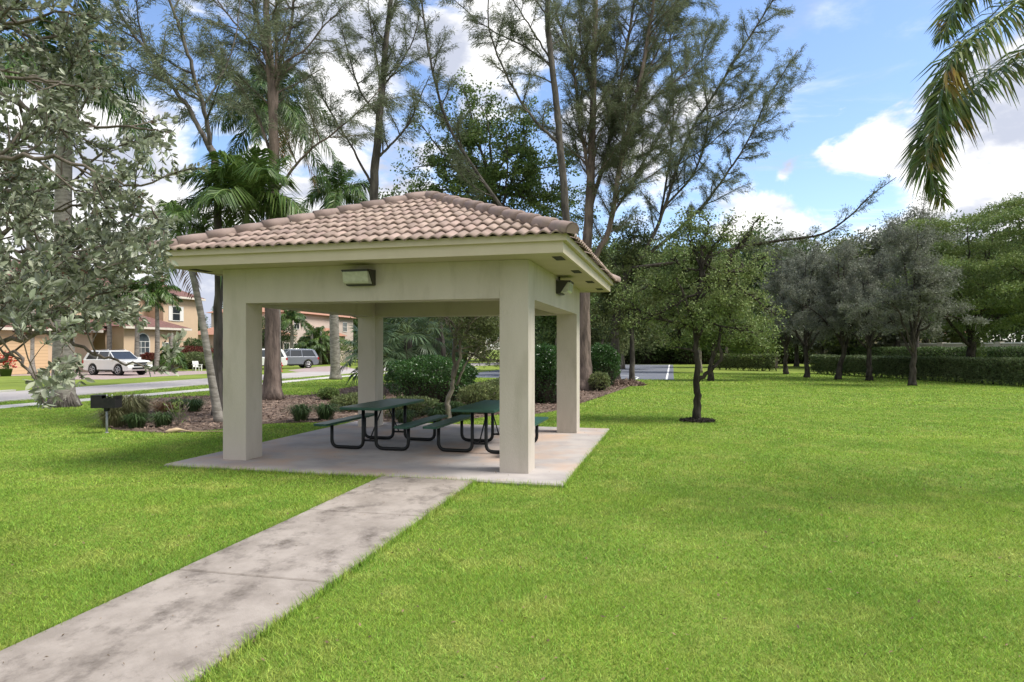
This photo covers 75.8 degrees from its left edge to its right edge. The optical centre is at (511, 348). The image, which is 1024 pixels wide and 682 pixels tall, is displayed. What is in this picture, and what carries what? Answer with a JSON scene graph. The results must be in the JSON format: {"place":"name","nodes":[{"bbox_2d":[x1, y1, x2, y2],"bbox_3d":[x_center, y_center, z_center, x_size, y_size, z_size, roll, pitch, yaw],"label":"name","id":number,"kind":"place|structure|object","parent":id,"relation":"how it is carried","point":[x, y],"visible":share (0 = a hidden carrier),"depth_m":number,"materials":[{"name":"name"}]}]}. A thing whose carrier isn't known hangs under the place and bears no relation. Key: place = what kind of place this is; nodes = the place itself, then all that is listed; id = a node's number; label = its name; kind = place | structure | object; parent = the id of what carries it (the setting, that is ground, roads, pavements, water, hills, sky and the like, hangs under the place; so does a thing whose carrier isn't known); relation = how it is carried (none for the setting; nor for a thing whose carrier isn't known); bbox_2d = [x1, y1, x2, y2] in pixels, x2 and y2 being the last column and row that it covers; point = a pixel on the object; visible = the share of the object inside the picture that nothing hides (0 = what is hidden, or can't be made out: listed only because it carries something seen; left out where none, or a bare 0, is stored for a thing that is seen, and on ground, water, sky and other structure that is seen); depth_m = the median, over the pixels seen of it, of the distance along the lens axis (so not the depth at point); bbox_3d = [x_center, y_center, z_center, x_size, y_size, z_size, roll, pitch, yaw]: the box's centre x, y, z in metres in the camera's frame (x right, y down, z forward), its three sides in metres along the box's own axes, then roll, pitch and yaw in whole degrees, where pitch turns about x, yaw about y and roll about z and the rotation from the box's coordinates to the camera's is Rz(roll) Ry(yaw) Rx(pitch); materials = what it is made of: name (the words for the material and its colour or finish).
{"place":"outdoors","nodes":[
{"label":"outdoors","id":0,"kind":"place"},
{"bbox_2d":[0,376,50,382],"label":"lawn verge","id":1,"kind":"structure","parent":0,"point":[8,379],"depth_m":37.95,"materials":[{"name":"plant"}]},
{"bbox_2d":[0,351,16,375],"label":"flowering shrub","id":2,"kind":"object","parent":1,"relation":"on","point":[7,370],"visible":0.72,"depth_m":42.35,"materials":[{"name":"red plant"}]},
{"bbox_2d":[11,371,206,378],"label":"driveway","id":3,"kind":"structure","parent":0,"point":[111,375],"depth_m":45.43,"materials":[{"name":"concrete"}]},
{"bbox_2d":[77,285,134,371],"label":"garden palm","id":4,"kind":"object","parent":3,"relation":"on","point":[109,336],"visible":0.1,"depth_m":49.86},
{"bbox_2d":[82,349,152,375],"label":"parked car","id":5,"kind":"object","parent":3,"relation":"on","point":[93,365],"visible":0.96,"depth_m":44.28,"materials":[{"name":"white paint"}]},
{"bbox_2d":[114,277,166,371],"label":"garden palm","id":6,"kind":"object","parent":3,"relation":"on","point":[136,286],"visible":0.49,"depth_m":49.85,"materials":[{"name":"plant"}]},
{"bbox_2d":[0,372,387,407],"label":"sidewalk","id":7,"kind":"structure","parent":0,"point":[81,400],"depth_m":26.18,"materials":[{"name":"concrete"}]},
{"bbox_2d":[0,476,473,681],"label":"path","id":8,"kind":"structure","parent":0,"point":[133,635],"depth_m":4.62,"materials":[{"name":"concrete"}]},
{"bbox_2d":[0,362,498,399],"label":"road","id":9,"kind":"structure","parent":0,"point":[9,395],"depth_m":31.93,"materials":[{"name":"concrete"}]},
{"bbox_2d":[289,366,352,371],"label":"driveway","id":10,"kind":"structure","parent":0,"point":[320,369],"depth_m":56.27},
{"bbox_2d":[284,348,318,367],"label":"parked car","id":11,"kind":"object","parent":10,"relation":"on","point":[299,357],"visible":0.45,"depth_m":60.07,"materials":[{"name":"silver metal"}]},
{"bbox_2d":[0,350,1023,681],"bbox_3d":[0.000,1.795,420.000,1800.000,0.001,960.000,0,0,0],"label":"lawn","id":12,"kind":"structure","parent":0,"point":[678,368],"depth_m":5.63,"materials":[{"name":"plant"}]},
{"bbox_2d":[1,167,72,373],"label":"royal palm","id":13,"kind":"object","parent":12,"relation":"on","point":[32,340],"visible":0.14,"depth_m":46.59,"materials":[{"name":"plant"}]},
{"bbox_2d":[0,0,155,407],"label":"royal palm","id":14,"kind":"object","parent":12,"relation":"on","point":[68,397],"visible":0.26,"depth_m":20.10,"materials":[{"name":"green plant"}]},
{"bbox_2d":[0,260,205,374],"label":"house","id":15,"kind":"structure","parent":12,"relation":"on","point":[173,320],"depth_m":55.10,"materials":[{"name":"beige paint"}]},
{"bbox_2d":[0,335,47,373],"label":"garage door","id":16,"kind":"structure","parent":15,"relation":"in","point":[41,359],"depth_m":46.21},
{"bbox_2d":[140,333,149,353],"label":"window","id":17,"kind":"structure","parent":15,"relation":"in","point":[144,338],"depth_m":56.51,"materials":[{"name":"white"}]},
{"bbox_2d":[168,306,183,320],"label":"window","id":18,"kind":"structure","parent":15,"relation":"in","point":[173,315],"depth_m":63.01,"materials":[{"name":"white"}]},
{"bbox_2d":[0,0,207,408],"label":"silver buttonwood","id":19,"kind":"object","parent":12,"relation":"on","point":[51,273],"visible":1,"depth_m":4.33,"materials":[{"name":"green plant"}]},
{"bbox_2d":[90,394,121,432],"bbox_3d":[-8.595,1.380,13.925,0.505,0.830,0.317,0,0,-3],"label":"park grill","id":20,"kind":"object","parent":12,"relation":"on","point":[106,402],"visible":1,"depth_m":13.81,"materials":[{"name":"metal"}]},
{"bbox_2d":[135,276,183,371],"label":"garden palm","id":21,"kind":"object","parent":12,"relation":"on","point":[168,299],"visible":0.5,"depth_m":50.86,"materials":[{"name":"plant"}]},
{"bbox_2d":[152,334,187,370],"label":"garden palm","id":22,"kind":"object","parent":12,"relation":"on","point":[178,359],"visible":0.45,"depth_m":51.77,"materials":[{"name":"plant"}]},
{"bbox_2d":[174,351,212,368],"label":"garden shrub","id":23,"kind":"object","parent":12,"relation":"on","point":[194,356],"visible":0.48,"depth_m":56.54,"materials":[{"name":"green plant"}]},
{"bbox_2d":[0,365,490,401],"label":"kerb","id":24,"kind":"structure","parent":12,"relation":"on","point":[162,387],"depth_m":28.38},
{"bbox_2d":[190,64,344,386],"bbox_3d":[-11.282,-6.067,31.040,6.933,15.724,6.513,0,0,0],"label":"royal palm","id":25,"kind":"object","parent":12,"relation":"on","point":[294,111],"visible":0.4,"depth_m":30.90,"materials":[{"name":"plant"}]},
{"bbox_2d":[198,308,357,362],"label":"house","id":26,"kind":"structure","parent":12,"relation":"on","point":[320,320],"depth_m":83.93,"materials":[{"name":"beige paint"}]},
{"bbox_2d":[262,315,297,349],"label":"garden shrub","id":27,"kind":"object","parent":12,"relation":"on","point":[283,338],"visible":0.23,"depth_m":69.27,"materials":[{"name":"green plant"}]},
{"bbox_2d":[281,309,311,365],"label":"garden palm","id":28,"kind":"object","parent":12,"relation":"on","point":[289,318],"visible":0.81,"depth_m":67.70,"materials":[{"name":"plant"}]},
{"bbox_2d":[295,334,329,363],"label":"garden palm","id":29,"kind":"object","parent":12,"relation":"on","point":[306,344],"visible":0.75,"depth_m":71.54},
{"bbox_2d":[297,324,329,364],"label":"garden palm","id":30,"kind":"object","parent":12,"relation":"on","point":[318,334],"visible":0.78,"depth_m":72.66,"materials":[{"name":"plant"}]},
{"bbox_2d":[296,335,354,363],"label":"garden shrub","id":31,"kind":"object","parent":12,"relation":"on","point":[342,348],"visible":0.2,"depth_m":74.43,"materials":[{"name":"green plant"}]},
{"bbox_2d":[301,161,369,379],"bbox_3d":[-9.969,-4.441,37.916,4.855,12.494,5.440,0,0,0],"label":"royal palm","id":32,"kind":"object","parent":12,"relation":"on","point":[336,185],"visible":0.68,"depth_m":37.82,"materials":[{"name":"plant"}]},
{"bbox_2d":[103,378,648,432],"bbox_3d":[-2.538,1.783,26.151,14.427,0.001,26.307,0,0,34],"label":"mulch bed","id":33,"kind":"object","parent":12,"relation":"on","point":[207,420],"visible":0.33,"depth_m":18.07,"materials":[{"name":"wood"}]},
{"bbox_2d":[82,409,129,427],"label":"ornamental grass","id":34,"kind":"object","parent":33,"relation":"on","point":[112,420],"depth_m":14.86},
{"bbox_2d":[87,391,160,426],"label":"ornamental grass","id":35,"kind":"object","parent":33,"relation":"on","point":[133,404],"depth_m":15.08,"materials":[{"name":"plant"}]},
{"bbox_2d":[115,412,153,428],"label":"border grass","id":36,"kind":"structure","parent":33,"relation":"on","point":[137,420],"depth_m":14.70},
{"bbox_2d":[145,411,185,426],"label":"border grass","id":37,"kind":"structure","parent":33,"relation":"on","point":[164,419],"depth_m":14.93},
{"bbox_2d":[117,199,222,422],"bbox_3d":[-8.154,-0.919,16.047,2.759,5.472,2.547,0,0,0],"label":"palm tree","id":38,"kind":"object","parent":33,"relation":"on","point":[188,229],"visible":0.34,"depth_m":15.89,"materials":[{"name":"plant"}]},
{"bbox_2d":[164,394,188,425],"bbox_3d":[-7.750,1.424,15.091,0.702,0.749,0.540,0,0,24],"label":"young plant","id":39,"kind":"object","parent":33,"relation":"on","point":[176,410],"visible":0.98,"depth_m":15.05,"materials":[{"name":"green plant"}]},
{"bbox_2d":[78,0,297,415],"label":"casuarina tree","id":40,"kind":"object","parent":33,"relation":"on","point":[151,59],"visible":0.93,"depth_m":17.58,"materials":[{"name":"green plant"}]},
{"bbox_2d":[179,397,208,411],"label":"border grass","id":41,"kind":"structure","parent":33,"relation":"on","point":[194,405],"depth_m":18.56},
{"bbox_2d":[165,146,310,229],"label":"palm tree","id":42,"kind":"object","parent":33,"relation":"on","point":[247,179],"visible":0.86,"depth_m":16.49,"materials":[{"name":"plant"}]},
{"bbox_2d":[277,403,317,421],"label":"border grass","id":43,"kind":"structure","parent":33,"relation":"on","point":[300,411],"depth_m":16.09,"materials":[{"name":"plant"}]},
{"bbox_2d":[178,0,424,399],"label":"casuarina tree","id":44,"kind":"object","parent":33,"relation":"on","point":[273,75],"visible":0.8,"depth_m":22.85,"materials":[{"name":"green plant"}]},
{"bbox_2d":[310,403,342,419],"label":"border grass","id":45,"kind":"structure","parent":33,"relation":"on","point":[323,411],"depth_m":16.40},
{"bbox_2d":[316,386,339,399],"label":"shrub","id":46,"kind":"object","parent":33,"relation":"on","point":[326,393],"visible":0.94,"depth_m":22.75,"materials":[{"name":"green plant"}]},
{"bbox_2d":[327,392,385,411],"bbox_3d":[-4.494,1.540,19.125,1.664,0.606,1.759,0,0,0],"label":"shrub","id":47,"kind":"object","parent":33,"relation":"on","point":[347,399],"visible":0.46,"depth_m":18.65,"materials":[{"name":"green plant"}]},
{"bbox_2d":[284,0,454,395],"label":"casuarina tree","id":48,"kind":"object","parent":33,"relation":"on","point":[385,48],"visible":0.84,"depth_m":24.51,"materials":[{"name":"green plant"}]},
{"bbox_2d":[336,320,409,385],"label":"fan palm","id":49,"kind":"object","parent":33,"relation":"on","point":[386,336],"visible":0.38,"depth_m":24.91,"materials":[{"name":"green plant"}]},
{"bbox_2d":[383,395,439,416],"bbox_3d":[-2.708,1.535,17.419,1.706,0.658,1.725,0,0,0],"label":"shrub","id":50,"kind":"object","parent":33,"relation":"on","point":[430,402],"visible":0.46,"depth_m":17.01,"materials":[{"name":"green plant"}]},
{"bbox_2d":[383,317,451,360],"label":"fan palm","id":51,"kind":"object","parent":33,"relation":"on","point":[408,348],"visible":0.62,"depth_m":26.72,"materials":[{"name":"green plant"}]},
{"bbox_2d":[383,354,480,402],"bbox_3d":[-2.699,1.006,22.094,3.294,1.679,3.301,0,0,0],"label":"round shrub","id":52,"kind":"object","parent":33,"relation":"on","point":[427,375],"visible":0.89,"depth_m":21.16,"materials":[{"name":"green plant"}]},
{"bbox_2d":[409,317,464,359],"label":"fan palm","id":53,"kind":"object","parent":33,"relation":"on","point":[436,348],"visible":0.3,"depth_m":29.75,"materials":[{"name":"green plant"}]},
{"bbox_2d":[455,381,499,404],"bbox_3d":[-0.841,1.376,18.529,1.585,0.960,1.554,0,0,0],"label":"shrub","id":54,"kind":"object","parent":33,"relation":"on","point":[473,393],"visible":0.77,"depth_m":18.13,"materials":[{"name":"green plant"}]},
{"bbox_2d":[428,316,536,418],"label":"weeping tree","id":55,"kind":"object","parent":33,"relation":"on","point":[460,325],"visible":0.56,"depth_m":16.08,"materials":[{"name":"green plant"}]},
{"bbox_2d":[369,66,600,235],"bbox_3d":[-1.360,-5.720,31.304,11.339,15.050,5.272,0,0,0],"label":"broadleaf tree","id":56,"kind":"object","parent":33,"relation":"on","point":[529,192],"visible":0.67,"depth_m":31.10,"materials":[{"name":"green plant"}]},
{"bbox_2d":[401,0,574,220],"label":"casuarina tree","id":57,"kind":"object","parent":33,"relation":"on","point":[464,169],"visible":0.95,"depth_m":24.52,"materials":[{"name":"green plant"}]},
{"bbox_2d":[535,342,556,403],"bbox_3d":[1.090,0.811,21.648,1.715,2.075,1.732,0,0,0],"label":"round shrub","id":58,"kind":"object","parent":33,"relation":"on","point":[545,372],"visible":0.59,"depth_m":21.18,"materials":[{"name":"green plant"}]},
{"bbox_2d":[588,371,610,390],"bbox_3d":[3.667,1.367,27.724,1.028,0.891,1.064,0,0,0],"label":"shrub","id":59,"kind":"object","parent":33,"relation":"on","point":[597,380],"visible":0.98,"depth_m":27.48,"materials":[{"name":"green plant"}]},
{"bbox_2d":[591,342,621,384],"bbox_3d":[4.281,0.760,31.662,1.998,2.180,2.017,0,0,0],"label":"round shrub","id":60,"kind":"object","parent":33,"relation":"on","point":[605,358],"visible":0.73,"depth_m":31.05,"materials":[{"name":"green plant"}]},
{"bbox_2d":[590,210,679,380],"bbox_3d":[5.963,-2.797,33.943,5.940,9.192,4.753,0,0,0],"label":"broadleaf tree","id":61,"kind":"object","parent":33,"relation":"on","point":[628,256],"visible":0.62,"depth_m":33.86,"materials":[{"name":"green plant"}]},
{"bbox_2d":[164,421,608,487],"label":"patio slab","id":62,"kind":"structure","parent":12,"relation":"on","point":[558,456],"depth_m":10.64,"materials":[{"name":"concrete"}]},
{"bbox_2d":[313,398,447,450],"bbox_3d":[-2.306,1.364,11.955,1.740,0.758,2.000,0,0,14],"label":"picnic table","id":63,"kind":"object","parent":62,"relation":"on","point":[381,405],"visible":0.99,"depth_m":11.51,"materials":[{"name":"green"}]},
{"bbox_2d":[146,191,620,473],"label":"pavilion","id":64,"kind":"structure","parent":62,"relation":"on","point":[371,264],"depth_m":9.88,"materials":[{"name":"paint"}]},
{"bbox_2d":[423,400,548,453],"bbox_3d":[-0.396,1.364,11.578,1.740,0.758,2.000,0,0,14],"label":"picnic table","id":65,"kind":"object","parent":62,"relation":"on","point":[486,407],"visible":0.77,"depth_m":11.12,"materials":[{"name":"green"}]},
{"bbox_2d":[2,397,1020,681],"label":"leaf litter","id":66,"kind":"object","parent":12,"relation":"on","point":[480,549],"visible":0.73,"depth_m":5.54,"materials":[{"name":"plant"}]},
{"bbox_2d":[528,0,731,390],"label":"casuarina tree","id":67,"kind":"object","parent":12,"relation":"on","point":[617,112],"visible":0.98,"depth_m":27.98,"materials":[{"name":"green plant"}]},
{"bbox_2d":[625,338,665,363],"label":"understorey bush","id":68,"kind":"object","parent":12,"relation":"on","point":[646,359],"visible":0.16,"depth_m":76.13,"materials":[{"name":"green plant"}]},
{"bbox_2d":[671,336,707,363],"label":"understorey bush","id":69,"kind":"object","parent":12,"relation":"on","point":[685,356],"visible":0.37,"depth_m":75.41,"materials":[{"name":"green plant"}]},
{"bbox_2d":[649,251,739,372],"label":"lawn tree","id":70,"kind":"object","parent":12,"relation":"on","point":[699,350],"visible":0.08,"depth_m":49.00,"materials":[{"name":"green plant"}]},
{"bbox_2d":[678,417,715,422],"bbox_3d":[4.560,1.756,16.261,0.964,0.188,0.972,0,0,0],"label":"mulch ring","id":71,"kind":"object","parent":12,"relation":"on","point":[693,420],"visible":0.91,"depth_m":16.05,"materials":[{"name":"soil"}]},
{"bbox_2d":[607,205,793,418],"bbox_3d":[4.548,-0.898,16.338,4.283,5.446,3.015,0,0,-22],"label":"oak tree","id":72,"kind":"object","parent":71,"relation":"on","point":[724,270],"visible":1,"depth_m":16.15,"materials":[{"name":"green plant"}]},
{"bbox_2d":[679,295,792,380],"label":"lawn tree","id":73,"kind":"object","parent":12,"relation":"on","point":[746,345],"visible":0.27,"depth_m":36.49,"materials":[{"name":"green plant"}]},
{"bbox_2d":[714,353,781,370],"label":"clipped hedge","id":74,"kind":"object","parent":12,"relation":"on","point":[738,362],"visible":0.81,"depth_m":53.45,"materials":[{"name":"green plant"}]},
{"bbox_2d":[611,0,896,379],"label":"casuarina tree","id":75,"kind":"object","parent":12,"relation":"on","point":[690,134],"visible":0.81,"depth_m":33.49,"materials":[{"name":"green plant"}]},
{"bbox_2d":[720,216,796,264],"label":"woodland tree","id":76,"kind":"object","parent":12,"relation":"on","point":[758,234],"visible":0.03,"depth_m":84.66,"materials":[{"name":"green plant"}]},
{"bbox_2d":[747,282,794,353],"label":"woodland tree","id":77,"kind":"object","parent":12,"relation":"on","point":[768,306],"visible":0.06,"depth_m":66.51,"materials":[{"name":"green plant"}]},
{"bbox_2d":[737,230,829,295],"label":"woodland tree","id":78,"kind":"object","parent":12,"relation":"on","point":[798,246],"visible":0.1,"depth_m":76.97,"materials":[{"name":"green plant"}]},
{"bbox_2d":[745,241,822,374],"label":"grey tree","id":79,"kind":"object","parent":12,"relation":"on","point":[772,284],"visible":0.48,"depth_m":45.36,"materials":[{"name":"green plant"}]},
{"bbox_2d":[773,343,801,363],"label":"understorey bush","id":80,"kind":"object","parent":12,"relation":"on","point":[781,356],"visible":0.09,"depth_m":76.65,"materials":[{"name":"green plant"}]},
{"bbox_2d":[748,251,832,366],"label":"woodland tree","id":81,"kind":"object","parent":12,"relation":"on","point":[796,358],"visible":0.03,"depth_m":65.09,"materials":[{"name":"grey plant"}]},
{"bbox_2d":[761,237,857,377],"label":"grey tree","id":82,"kind":"object","parent":12,"relation":"on","point":[809,328],"visible":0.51,"depth_m":40.61,"materials":[{"name":"green plant"}]},
{"bbox_2d":[769,252,855,354],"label":"woodland tree","id":83,"kind":"object","parent":12,"relation":"on","point":[797,341],"visible":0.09,"depth_m":60.16,"materials":[{"name":"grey plant"}]},
{"bbox_2d":[781,237,879,379],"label":"grey tree","id":84,"kind":"object","parent":12,"relation":"on","point":[823,299],"visible":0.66,"depth_m":38.03,"materials":[{"name":"green plant"}]},
{"bbox_2d":[803,229,895,350],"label":"woodland tree","id":85,"kind":"object","parent":12,"relation":"on","point":[835,342],"visible":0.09,"depth_m":58.40,"materials":[{"name":"green plant"}]},
{"bbox_2d":[799,240,932,380],"bbox_3d":[20.061,-2.196,36.907,6.146,8.090,4.946,0,0,0],"label":"grey tree","id":86,"kind":"object","parent":12,"relation":"on","point":[877,276],"visible":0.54,"depth_m":36.52,"materials":[{"name":"green plant"}]},
{"bbox_2d":[820,223,925,351],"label":"woodland tree","id":87,"kind":"object","parent":12,"relation":"on","point":[863,241],"visible":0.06,"depth_m":58.05,"materials":[{"name":"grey plant"}]},
{"bbox_2d":[833,219,992,385],"bbox_3d":[18.975,-2.235,32.093,5.660,8.139,5.726,0,0,0],"label":"grey tree","id":88,"kind":"object","parent":12,"relation":"on","point":[928,282],"visible":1,"depth_m":31.41,"materials":[{"name":"green plant"}]},
{"bbox_2d":[866,190,963,346],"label":"sparse tree","id":89,"kind":"object","parent":12,"relation":"on","point":[921,214],"visible":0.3,"depth_m":51.95,"materials":[{"name":"green plant"}]},
{"bbox_2d":[809,354,1023,385],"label":"clipped hedge","id":90,"kind":"object","parent":12,"relation":"on","point":[1007,370],"visible":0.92,"depth_m":36.04,"materials":[{"name":"green plant"}]},
{"bbox_2d":[858,213,975,346],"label":"woodland tree","id":91,"kind":"object","parent":12,"relation":"on","point":[897,343],"visible":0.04,"depth_m":56.58,"materials":[{"name":"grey plant"}]},
{"bbox_2d":[824,345,1023,357],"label":"clipped hedge","id":92,"kind":"object","parent":12,"relation":"on","point":[992,351],"visible":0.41,"depth_m":49.09,"materials":[{"name":"green plant"}]},
{"bbox_2d":[863,210,995,342],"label":"woodland tree","id":93,"kind":"object","parent":12,"relation":"on","point":[969,236],"visible":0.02,"depth_m":59.27,"materials":[{"name":"green plant"}]},
{"bbox_2d":[859,342,1023,350],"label":"boundary wall","id":94,"kind":"structure","parent":12,"relation":"on","point":[996,344],"depth_m":52.54,"materials":[{"name":"white"}]},
{"bbox_2d":[879,209,1023,379],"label":"layered tree","id":95,"kind":"object","parent":12,"relation":"on","point":[982,304],"visible":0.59,"depth_m":37.21,"materials":[{"name":"green plant"}]},
{"bbox_2d":[892,0,1023,278],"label":"foxtail palm","id":96,"kind":"object","parent":12,"relation":"on","point":[930,151],"visible":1,"depth_m":6.91,"materials":[{"name":"plant"}]},
{"bbox_2d":[933,237,1023,342],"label":"woodland tree","id":97,"kind":"object","parent":12,"relation":"on","point":[953,339],"visible":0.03,"depth_m":59.63,"materials":[{"name":"green plant"}]},
{"bbox_2d":[954,234,1023,342],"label":"woodland tree","id":98,"kind":"object","parent":12,"relation":"on","point":[996,339],"visible":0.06,"depth_m":55.55,"materials":[{"name":"green plant"}]},
{"bbox_2d":[964,190,1023,326],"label":"layered tree","id":99,"kind":"object","parent":12,"relation":"on","point":[1015,206],"visible":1,"depth_m":33.99,"materials":[{"name":"green plant"}]},
{"bbox_2d":[974,222,1023,341],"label":"woodland tree","id":100,"kind":"object","parent":12,"relation":"on","point":[1017,337],"visible":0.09,"depth_m":54.63,"materials":[{"name":"green plant"}]},
{"bbox_2d":[0,0,1023,349],"label":"sky","id":101,"kind":"structure","parent":0,"point":[851,120],"materials":[{"name":"blue"}]},
{"bbox_2d":[471,364,673,379],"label":"court","id":102,"kind":"object","parent":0,"point":[657,372],"visible":0.4,"depth_m":49.23,"materials":[{"name":"concrete"}]},
{"bbox_2d":[535,247,612,345],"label":"woodland tree","id":103,"kind":"object","parent":102,"relation":"on","point":[548,336],"visible":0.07,"depth_m":43.82,"materials":[{"name":"green plant"}]},
{"bbox_2d":[590,294,641,356],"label":"woodland tree","id":104,"kind":"object","parent":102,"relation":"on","point":[594,336],"visible":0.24,"depth_m":51.52,"materials":[{"name":"green plant"}]},
{"bbox_2d":[603,256,677,368],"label":"woodland tree","id":105,"kind":"object","parent":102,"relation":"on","point":[642,343],"visible":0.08,"depth_m":56.88,"materials":[{"name":"green plant"}]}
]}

